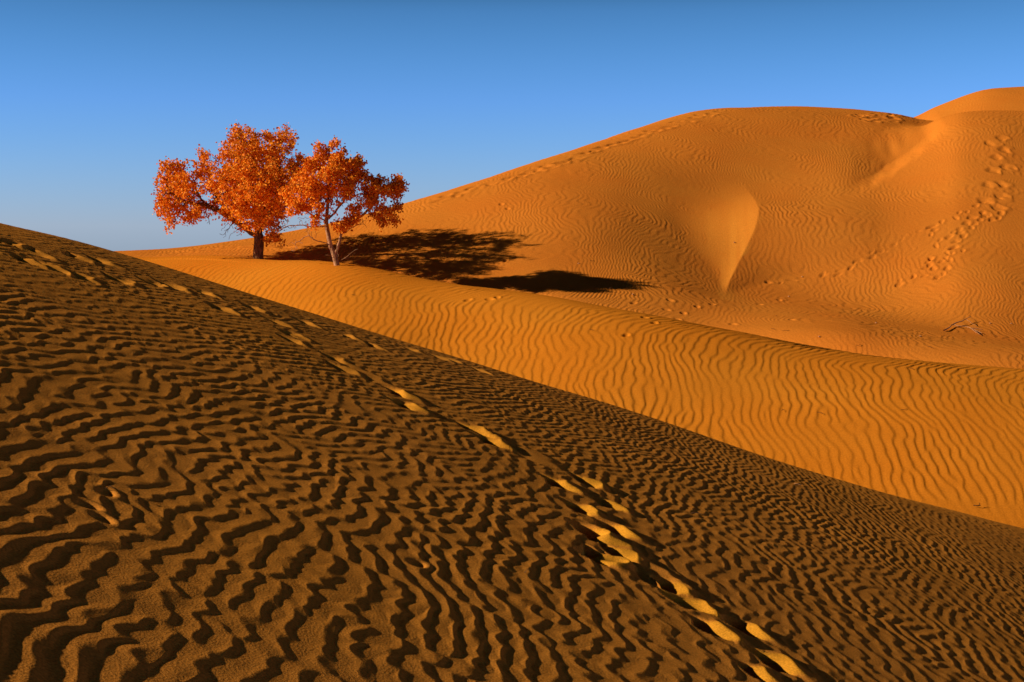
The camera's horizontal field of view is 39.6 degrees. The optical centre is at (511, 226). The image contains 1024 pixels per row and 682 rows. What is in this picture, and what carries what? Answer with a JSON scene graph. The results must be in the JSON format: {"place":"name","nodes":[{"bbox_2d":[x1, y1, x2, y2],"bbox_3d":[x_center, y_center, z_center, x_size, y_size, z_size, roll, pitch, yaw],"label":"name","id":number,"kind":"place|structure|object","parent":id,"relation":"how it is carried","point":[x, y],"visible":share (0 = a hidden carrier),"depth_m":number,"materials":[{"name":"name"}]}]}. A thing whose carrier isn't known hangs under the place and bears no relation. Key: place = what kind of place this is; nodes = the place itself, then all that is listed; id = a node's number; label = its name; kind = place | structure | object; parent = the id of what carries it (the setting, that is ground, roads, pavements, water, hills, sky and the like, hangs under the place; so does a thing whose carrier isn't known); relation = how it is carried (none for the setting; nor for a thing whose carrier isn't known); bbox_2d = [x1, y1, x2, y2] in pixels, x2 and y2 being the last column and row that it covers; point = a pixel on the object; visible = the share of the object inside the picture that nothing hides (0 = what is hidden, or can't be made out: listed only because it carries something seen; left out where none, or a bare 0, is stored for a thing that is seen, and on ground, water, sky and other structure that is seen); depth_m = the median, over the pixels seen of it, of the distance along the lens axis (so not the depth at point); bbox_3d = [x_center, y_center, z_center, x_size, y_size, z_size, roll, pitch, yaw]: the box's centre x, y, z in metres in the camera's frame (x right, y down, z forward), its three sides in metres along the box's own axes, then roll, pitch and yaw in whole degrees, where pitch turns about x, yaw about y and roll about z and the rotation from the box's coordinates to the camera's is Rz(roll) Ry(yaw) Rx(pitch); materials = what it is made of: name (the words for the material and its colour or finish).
{"place":"outdoors","nodes":[
{"label":"outdoors","id":0,"kind":"place"},
{"bbox_2d":[0,223,1023,681],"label":"dune","id":1,"kind":"structure","parent":0,"point":[292,495],"depth_m":7.24,"materials":[{"name":"brown sand"}]},
{"bbox_2d":[0,0,1023,250],"label":"sky","id":2,"kind":"structure","parent":0,"point":[443,95],"materials":[{"name":"blue"}]},
{"bbox_2d":[115,106,1023,368],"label":"dune","id":3,"kind":"structure","parent":0,"point":[903,232],"depth_m":43.51,"materials":[{"name":"orange sand"}]},
{"bbox_2d":[943,316,981,334],"bbox_3d":[11.620,2.524,36.178,0.876,0.355,1.935,0,0,29],"label":"dead branch","id":4,"kind":"object","parent":3,"relation":"on","point":[963,326],"visible":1,"depth_m":36.21,"materials":[{"name":"brown wood"}]},
{"bbox_2d":[135,255,1023,527],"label":"dune","id":5,"kind":"structure","parent":0,"point":[950,436],"depth_m":27.89,"materials":[{"name":"orange sand"}]},
{"bbox_2d":[151,122,304,258],"bbox_3d":[-7.346,-0.863,40.020,4.611,4.298,5.512,0,0,-41],"label":"poplar tree","id":6,"kind":"object","parent":5,"relation":"on","point":[245,181],"visible":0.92,"depth_m":39.63,"materials":[{"name":"orange plant"}]},
{"bbox_2d":[272,135,409,265],"bbox_3d":[-4.383,-0.483,36.835,3.330,3.759,2.391,0,0,-23],"label":"poplar tree","id":7,"kind":"object","parent":5,"relation":"on","point":[333,169],"visible":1,"depth_m":36.54,"materials":[{"name":"orange plant"}]},
{"bbox_2d":[913,86,1023,120],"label":"distant dune","id":8,"kind":"structure","parent":0,"point":[1009,98],"depth_m":76.35,"materials":[{"name":"orange sand"}]}
]}

